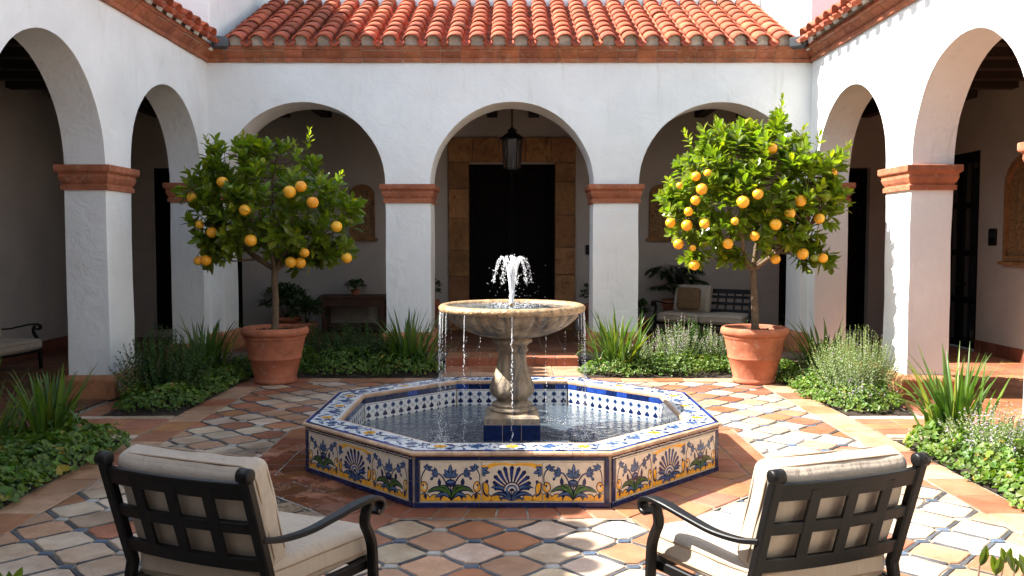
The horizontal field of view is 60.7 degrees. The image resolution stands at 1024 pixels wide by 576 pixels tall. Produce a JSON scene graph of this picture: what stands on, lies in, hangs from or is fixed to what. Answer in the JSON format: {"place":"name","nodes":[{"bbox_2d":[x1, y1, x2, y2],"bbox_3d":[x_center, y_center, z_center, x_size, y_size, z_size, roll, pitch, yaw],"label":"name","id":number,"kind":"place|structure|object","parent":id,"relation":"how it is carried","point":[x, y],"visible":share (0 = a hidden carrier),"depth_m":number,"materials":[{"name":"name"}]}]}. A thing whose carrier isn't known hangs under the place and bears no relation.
{"place":"outdoors","nodes":[
{"label":"outdoors","id":0,"kind":"place"},
{"bbox_2d":[0,337,181,433],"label":"gallery floor","id":1,"kind":"structure","parent":0,"point":[53,361],"depth_m":11.95,"materials":[{"name":"tile"}]},
{"bbox_2d":[0,323,42,368],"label":"armchair","id":2,"kind":"object","parent":1,"relation":"on","point":[12,347],"visible":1,"depth_m":11.85,"materials":[{"name":"beige fabric"}]},
{"bbox_2d":[0,0,258,435],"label":"house wing","id":3,"kind":"structure","parent":1,"relation":"on","point":[99,70],"depth_m":10.74,"materials":[{"name":"white paint"}]},
{"bbox_2d":[20,401,921,434],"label":"ground","id":4,"kind":"structure","parent":0,"point":[104,401],"depth_m":9.91,"materials":[{"name":"brown soil"}]},
{"bbox_2d":[221,331,803,365],"bbox_3d":[-0.040,0.978,14.583,9.820,0.185,4.180,0,3,0],"label":"portico step","id":5,"kind":"object","parent":4,"relation":"on","point":[784,355],"visible":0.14,"depth_m":13.07,"materials":[{"name":"tile"}]},
{"bbox_2d":[49,0,977,350],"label":"house wing","id":6,"kind":"structure","parent":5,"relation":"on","point":[401,108],"depth_m":13.53,"materials":[{"name":"white paint"}]},
{"bbox_2d":[159,172,172,328],"bbox_3d":[-6.203,-0.693,16.391,0.749,2.927,0.050,0,3,0],"label":"door","id":7,"kind":"structure","parent":6,"relation":"in","point":[164,177],"depth_m":16.38,"materials":[{"name":"brown wood"}]},
{"bbox_2d":[237,173,241,327],"bbox_3d":[-5.448,-0.693,16.391,0.749,2.927,0.050,0,3,0],"label":"door","id":8,"kind":"structure","parent":6,"relation":"in","point":[239,263],"depth_m":16.41,"materials":[{"name":"brown wood"}]},
{"bbox_2d":[349,184,377,240],"bbox_3d":[-2.760,-1.387,16.098,0.560,1.035,0.100,0,3,0],"label":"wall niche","id":9,"kind":"object","parent":6,"relation":"attached to","point":[367,227],"visible":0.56,"depth_m":16.11,"materials":[{"name":"stone"}]},
{"bbox_2d":[473,169,511,299],"bbox_3d":[-0.365,-0.728,16.390,0.724,2.997,0.050,0,3,0],"label":"door","id":10,"kind":"structure","parent":6,"relation":"in","point":[492,188],"depth_m":16.36,"materials":[{"name":"brown wood"}]},
{"bbox_2d":[500,109,523,174],"bbox_3d":[0.000,-2.478,14.638,0.406,1.184,0.403,0,3,0],"label":"hanging lantern","id":11,"kind":"object","parent":6,"relation":"hanging from","point":[511,139],"visible":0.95,"depth_m":14.55,"materials":[{"name":"black metal"}]},
{"bbox_2d":[512,169,550,299],"bbox_3d":[0.365,-0.728,16.390,0.724,2.997,0.050,0,3,0],"label":"door","id":12,"kind":"structure","parent":6,"relation":"in","point":[531,188],"depth_m":16.36,"materials":[{"name":"brown wood"}]},
{"bbox_2d":[586,245,589,254],"bbox_3d":[1.410,-0.707,16.164,0.100,0.180,0.042,0,3,0],"label":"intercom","id":13,"kind":"object","parent":6,"relation":"attached to","point":[587,249],"visible":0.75,"depth_m":16.15,"materials":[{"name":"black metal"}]},
{"bbox_2d":[646,184,673,240],"bbox_3d":[2.760,-1.387,16.098,0.560,1.035,0.100,0,3,0],"label":"wall niche","id":14,"kind":"object","parent":6,"relation":"attached to","point":[657,224],"visible":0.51,"depth_m":16.12,"materials":[{"name":"stone"}]},
{"bbox_2d":[780,223,786,325],"bbox_3d":[5.397,-0.693,16.391,0.749,2.927,0.050,0,3,0],"label":"door","id":15,"kind":"structure","parent":6,"relation":"in","point":[783,256],"depth_m":16.41,"materials":[{"name":"brown wood"}]},
{"bbox_2d":[846,172,861,328],"bbox_3d":[6.152,-0.693,16.391,0.749,2.927,0.050,0,3,0],"label":"door","id":16,"kind":"structure","parent":6,"relation":"in","point":[854,218],"depth_m":16.38,"materials":[{"name":"brown wood"}]},
{"bbox_2d":[421,311,599,442],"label":"falling water","id":17,"kind":"structure","parent":0,"point":[585,429],"depth_m":7.28,"materials":[{"name":"white liquid"}]},
{"bbox_2d":[0,359,1022,504],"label":"planting soil","id":18,"kind":"structure","parent":0,"point":[164,411],"depth_m":9.86,"materials":[{"name":"brown soil"}]},
{"bbox_2d":[0,357,47,439],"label":"sword leaf plant","id":19,"kind":"object","parent":18,"relation":"on","point":[5,421],"visible":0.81,"depth_m":7.18,"materials":[{"name":"green plant"}]},
{"bbox_2d":[0,360,99,437],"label":"sword leaf plant","id":20,"kind":"object","parent":18,"relation":"on","point":[50,403],"visible":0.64,"depth_m":7.43,"materials":[{"name":"green plant"}]},
{"bbox_2d":[0,414,131,508],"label":"ground cover","id":21,"kind":"object","parent":18,"relation":"on","point":[49,443],"visible":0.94,"depth_m":6.75,"materials":[{"name":"green plant"}]},
{"bbox_2d":[111,346,147,402],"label":"lavender bush","id":22,"kind":"object","parent":18,"relation":"on","point":[128,380],"visible":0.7,"depth_m":9.49,"materials":[{"name":"green plant"}]},
{"bbox_2d":[109,322,215,400],"bbox_3d":[-3.900,0.810,9.839,1.127,0.872,1.069,0,3,0],"label":"evergreen bush","id":23,"kind":"object","parent":18,"relation":"on","point":[171,371],"visible":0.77,"depth_m":9.67,"materials":[{"name":"green plant"}]},
{"bbox_2d":[111,352,252,411],"bbox_3d":[-3.692,1.069,10.589,1.144,0.297,3.304,1,3,11],"label":"ground cover","id":24,"kind":"object","parent":18,"relation":"on","point":[211,382],"visible":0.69,"depth_m":9.51,"materials":[{"name":"green plant"}]},
{"bbox_2d":[174,315,234,376],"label":"sword leaf plant","id":25,"kind":"object","parent":18,"relation":"on","point":[197,345],"visible":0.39,"depth_m":11.14,"materials":[{"name":"green plant"}]},
{"bbox_2d":[178,318,242,366],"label":"sword leaf plant","id":26,"kind":"object","parent":18,"relation":"on","point":[215,339],"visible":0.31,"depth_m":11.91,"materials":[{"name":"green plant"}]},
{"bbox_2d":[301,320,337,363],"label":"evergreen bush","id":27,"kind":"object","parent":18,"relation":"on","point":[314,344],"visible":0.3,"depth_m":12.42,"materials":[{"name":"green plant"}]},
{"bbox_2d":[318,318,388,365],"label":"evergreen bush","id":28,"kind":"object","parent":18,"relation":"on","point":[348,343],"visible":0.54,"depth_m":12.29,"materials":[{"name":"green plant"}]},
{"bbox_2d":[297,344,443,375],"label":"ground cover","id":29,"kind":"object","parent":18,"relation":"on","point":[319,362],"visible":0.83,"depth_m":11.67,"materials":[{"name":"green plant"}]},
{"bbox_2d":[351,328,402,366],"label":"evergreen bush","id":30,"kind":"object","parent":18,"relation":"on","point":[378,348],"visible":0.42,"depth_m":12.12,"materials":[{"name":"green plant"}]},
{"bbox_2d":[371,306,457,370],"bbox_3d":[-1.339,0.663,11.904,1.312,0.939,1.231,0,3,0],"label":"sword leaf plant","id":31,"kind":"object","parent":18,"relation":"on","point":[408,343],"visible":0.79,"depth_m":11.81,"materials":[{"name":"green plant"}]},
{"bbox_2d":[573,309,664,374],"bbox_3d":[1.468,0.668,11.867,1.301,0.935,1.126,1,3,18],"label":"sword leaf plant","id":32,"kind":"object","parent":18,"relation":"on","point":[610,342],"visible":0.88,"depth_m":11.71,"materials":[{"name":"green plant"}]},
{"bbox_2d":[632,331,666,361],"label":"lavender bush","id":33,"kind":"object","parent":18,"relation":"on","point":[648,353],"visible":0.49,"depth_m":12.32,"materials":[{"name":"green plant"}]},
{"bbox_2d":[577,347,731,376],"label":"ground cover","id":34,"kind":"object","parent":18,"relation":"on","point":[645,366],"visible":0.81,"depth_m":11.62,"materials":[{"name":"green plant"}]},
{"bbox_2d":[652,313,703,367],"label":"lavender bush","id":35,"kind":"object","parent":18,"relation":"on","point":[681,345],"visible":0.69,"depth_m":12.07,"materials":[{"name":"green plant"}]},
{"bbox_2d":[660,316,723,362],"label":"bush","id":36,"kind":"object","parent":18,"relation":"on","point":[693,331],"visible":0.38,"depth_m":12.37,"materials":[{"name":"green plant"}]},
{"bbox_2d":[696,325,727,365],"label":"lavender bush","id":37,"kind":"object","parent":18,"relation":"on","point":[710,346],"visible":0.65,"depth_m":12.12,"materials":[{"name":"green plant"}]},
{"bbox_2d":[714,320,782,353],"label":"evergreen bush","id":38,"kind":"object","parent":18,"relation":"on","point":[724,342],"visible":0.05,"depth_m":12.36,"materials":[{"name":"green plant"}]},
{"bbox_2d":[728,358,905,412],"bbox_3d":[3.647,1.058,10.583,1.089,0.312,3.232,-1,3,-11],"label":"ground cover","id":39,"kind":"object","parent":18,"relation":"on","point":[800,382],"visible":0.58,"depth_m":9.55,"materials":[{"name":"green plant"}]},
{"bbox_2d":[778,314,871,372],"bbox_3d":[3.897,0.739,10.928,1.362,0.892,1.252,0,3,0],"label":"sword leaf plant","id":40,"kind":"object","parent":18,"relation":"on","point":[805,352],"visible":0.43,"depth_m":10.97,"materials":[{"name":"green plant"}]},
{"bbox_2d":[799,325,914,398],"bbox_3d":[3.842,0.821,9.827,1.140,0.852,1.217,0,3,0],"label":"lavender bush","id":41,"kind":"object","parent":18,"relation":"on","point":[845,366],"visible":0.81,"depth_m":9.66,"materials":[{"name":"green plant"}]},
{"bbox_2d":[822,371,897,404],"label":"lavender bush","id":42,"kind":"object","parent":18,"relation":"on","point":[849,385],"visible":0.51,"depth_m":9.40,"materials":[{"name":"green plant"}]},
{"bbox_2d":[866,341,1011,439],"bbox_3d":[3.717,0.901,7.629,1.127,0.924,0.984,0,3,0],"label":"sword leaf plant","id":43,"kind":"object","parent":18,"relation":"on","point":[947,402],"visible":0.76,"depth_m":7.57,"materials":[{"name":"green plant"}]},
{"bbox_2d":[903,418,1023,508],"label":"ground cover","id":44,"kind":"object","parent":18,"relation":"on","point":[1009,467],"visible":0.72,"depth_m":6.67,"materials":[{"name":"green plant"}]},
{"bbox_2d":[937,398,1023,457],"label":"lavender bush","id":45,"kind":"object","parent":18,"relation":"on","point":[990,438],"visible":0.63,"depth_m":6.98,"materials":[{"name":"green plant"}]},
{"bbox_2d":[0,382,1023,575],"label":"courtyard paving","id":46,"kind":"structure","parent":0,"point":[97,557],"depth_m":5.44,"materials":[{"name":"tile"}]},
{"bbox_2d":[94,444,385,575],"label":"armchair","id":47,"kind":"object","parent":46,"relation":"on","point":[196,513],"visible":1,"depth_m":3.71,"materials":[{"name":"beige fabric"}]},
{"bbox_2d":[240,324,308,384],"bbox_3d":[-3.000,0.841,11.081,0.844,0.704,0.843,0,3,0],"label":"terracotta pot","id":48,"kind":"object","parent":46,"relation":"on","point":[274,357],"visible":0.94,"depth_m":10.82,"materials":[{"name":"ceramic"}]},
{"bbox_2d":[170,126,367,329],"bbox_3d":[-3.002,-0.713,10.993,2.438,2.608,1.611,0,3,0],"label":"orange tree","id":49,"kind":"object","parent":48,"relation":"in","point":[217,242],"visible":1,"depth_m":10.63,"materials":[{"name":"green plant"}]},
{"bbox_2d":[720,324,789,384],"bbox_3d":[3.070,0.841,11.081,0.844,0.704,0.843,0,3,0],"label":"terracotta pot","id":50,"kind":"object","parent":46,"relation":"on","point":[754,357],"visible":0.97,"depth_m":10.82,"materials":[{"name":"ceramic"}]},
{"bbox_2d":[652,92,855,329],"bbox_3d":[3.036,-0.905,10.958,2.537,2.997,1.635,0,3,0],"label":"orange tree","id":51,"kind":"object","parent":50,"relation":"in","point":[727,183],"visible":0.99,"depth_m":10.60,"materials":[{"name":"green plant"}]},
{"bbox_2d":[637,445,930,575],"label":"armchair","id":52,"kind":"object","parent":46,"relation":"on","point":[831,513],"visible":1,"depth_m":3.69,"materials":[{"name":"black metal"}]},
{"bbox_2d":[0,363,1023,575],"bbox_3d":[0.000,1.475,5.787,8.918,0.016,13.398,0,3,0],"label":"border paving","id":53,"kind":"structure","parent":0,"point":[281,452],"depth_m":6.63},
{"bbox_2d":[0,567,22,575],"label":"leafy shrub","id":54,"kind":"object","parent":53,"relation":"on","point":[18,572],"visible":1,"depth_m":1.91,"materials":[{"name":"green plant"}]},
{"bbox_2d":[302,299,721,508],"bbox_3d":[0.000,0.759,7.416,3.250,1.330,3.250,0,3,0],"label":"fountain","id":55,"kind":"object","parent":53,"relation":"on","point":[345,446],"visible":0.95,"depth_m":6.46,"materials":[{"name":"tile"}]},
{"bbox_2d":[362,405,661,442],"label":"pool water","id":56,"kind":"structure","parent":55,"relation":"in","point":[605,425],"depth_m":7.86,"materials":[{"name":"grey liquid"}]},
{"bbox_2d":[452,302,571,308],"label":"bowl water","id":57,"kind":"structure","parent":55,"relation":"in","point":[501,306],"depth_m":7.49,"materials":[{"name":"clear liquid"}]},
{"bbox_2d":[487,254,545,307],"bbox_3d":[0.015,-0.064,7.361,0.483,0.446,0.515,-1,3,-22],"label":"water jet","id":58,"kind":"object","parent":57,"relation":"on","point":[512,265],"visible":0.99,"depth_m":7.35,"materials":[{"name":"white liquid"}]},
{"bbox_2d":[977,545,1023,575],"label":"leafy shrub","id":59,"kind":"object","parent":53,"relation":"on","point":[997,566],"visible":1,"depth_m":1.95,"materials":[{"name":"green plant"}]},
{"bbox_2d":[222,330,801,366],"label":"portico floor","id":60,"kind":"structure","parent":0,"point":[551,344],"depth_m":13.63,"materials":[{"name":"tile"}]},
{"bbox_2d":[258,281,310,323],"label":"potted plant","id":61,"kind":"object","parent":60,"relation":"on","point":[288,291],"visible":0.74,"depth_m":15.27,"materials":[{"name":"green plant"}]},
{"bbox_2d":[288,296,330,337],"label":"potted plant","id":62,"kind":"object","parent":60,"relation":"on","point":[311,303],"visible":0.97,"depth_m":15.05,"materials":[{"name":"green plant"}]},
{"bbox_2d":[319,294,385,332],"bbox_3d":[-2.860,0.465,15.918,1.200,0.685,0.500,0,3,0],"label":"console table","id":63,"kind":"object","parent":60,"relation":"on","point":[329,301],"visible":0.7,"depth_m":15.69,"materials":[{"name":"brown wood"}]},
{"bbox_2d":[344,277,366,294],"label":"potted plant","id":64,"kind":"object","parent":63,"relation":"on","point":[355,290],"visible":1,"depth_m":15.82,"materials":[{"name":"green plant"}]},
{"bbox_2d":[435,278,442,327],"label":"potted plant","id":65,"kind":"object","parent":60,"relation":"on","point":[437,302],"visible":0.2,"depth_m":15.53,"materials":[{"name":"green plant"}]},
{"bbox_2d":[579,283,588,327],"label":"potted plant","id":66,"kind":"object","parent":60,"relation":"on","point":[586,305],"visible":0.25,"depth_m":15.47,"materials":[{"name":"green plant"}]},
{"bbox_2d":[638,298,652,333],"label":"potted plant","id":67,"kind":"object","parent":60,"relation":"on","point":[643,301],"visible":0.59,"depth_m":15.55,"materials":[{"name":"green plant"}]},
{"bbox_2d":[644,263,708,333],"bbox_3d":[2.965,0.196,15.626,1.184,1.264,0.950,0,3,0],"label":"potted palm","id":68,"kind":"object","parent":60,"relation":"on","point":[671,281],"visible":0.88,"depth_m":15.62,"materials":[{"name":"plant"}]},
{"bbox_2d":[651,284,750,336],"bbox_3d":[3.303,0.410,14.845,1.780,0.900,0.852,2,4,32],"label":"garden bench","id":69,"kind":"object","parent":60,"relation":"on","point":[702,315],"visible":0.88,"depth_m":14.84,"materials":[{"name":"black metal"}]},
{"bbox_2d":[676,287,700,309],"bbox_3d":[2.980,0.180,14.751,0.400,0.375,0.204,2,4,32],"label":"throw pillow","id":70,"kind":"object","parent":69,"relation":"on","point":[688,298],"visible":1,"depth_m":14.69,"materials":[{"name":"fabric"}]},
{"bbox_2d":[0,366,1023,537],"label":"border mortar","id":71,"kind":"object","parent":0,"point":[496,513],"visible":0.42,"depth_m":6.11,"materials":[{"name":"concrete"}]},
{"bbox_2d":[761,0,1023,429],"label":"house wing","id":72,"kind":"structure","parent":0,"point":[916,70],"depth_m":10.69,"materials":[{"name":"white paint"}]},
{"bbox_2d":[949,159,961,344],"bbox_3d":[7.508,-0.613,15.004,0.104,3.137,0.624,0,3,0],"label":"door","id":73,"kind":"structure","parent":72,"relation":"in","point":[956,207],"depth_m":14.85,"materials":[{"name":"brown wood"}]},
{"bbox_2d":[957,155,979,348],"bbox_3d":[7.508,-0.580,14.375,0.104,3.137,0.624,0,3,0],"label":"door","id":74,"kind":"structure","parent":72,"relation":"in","point":[970,174],"depth_m":14.43,"materials":[{"name":"brown wood"}]},
{"bbox_2d":[988,229,996,245],"bbox_3d":[7.428,-0.786,13.527,0.042,0.260,0.200,0,3,0],"label":"intercom","id":75,"kind":"object","parent":72,"relation":"attached to","point":[992,237],"visible":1,"depth_m":13.50,"materials":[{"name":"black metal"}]},
{"bbox_2d":[998,154,1023,265],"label":"wall niche","id":76,"kind":"object","parent":72,"relation":"attached to","point":[1013,232],"visible":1,"depth_m":12.94,"materials":[{"name":"stone"}]},
{"bbox_2d":[846,337,1023,425],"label":"gallery floor","id":77,"kind":"structure","parent":0,"point":[1013,392],"depth_m":11.62,"materials":[{"name":"tile"}]}
]}

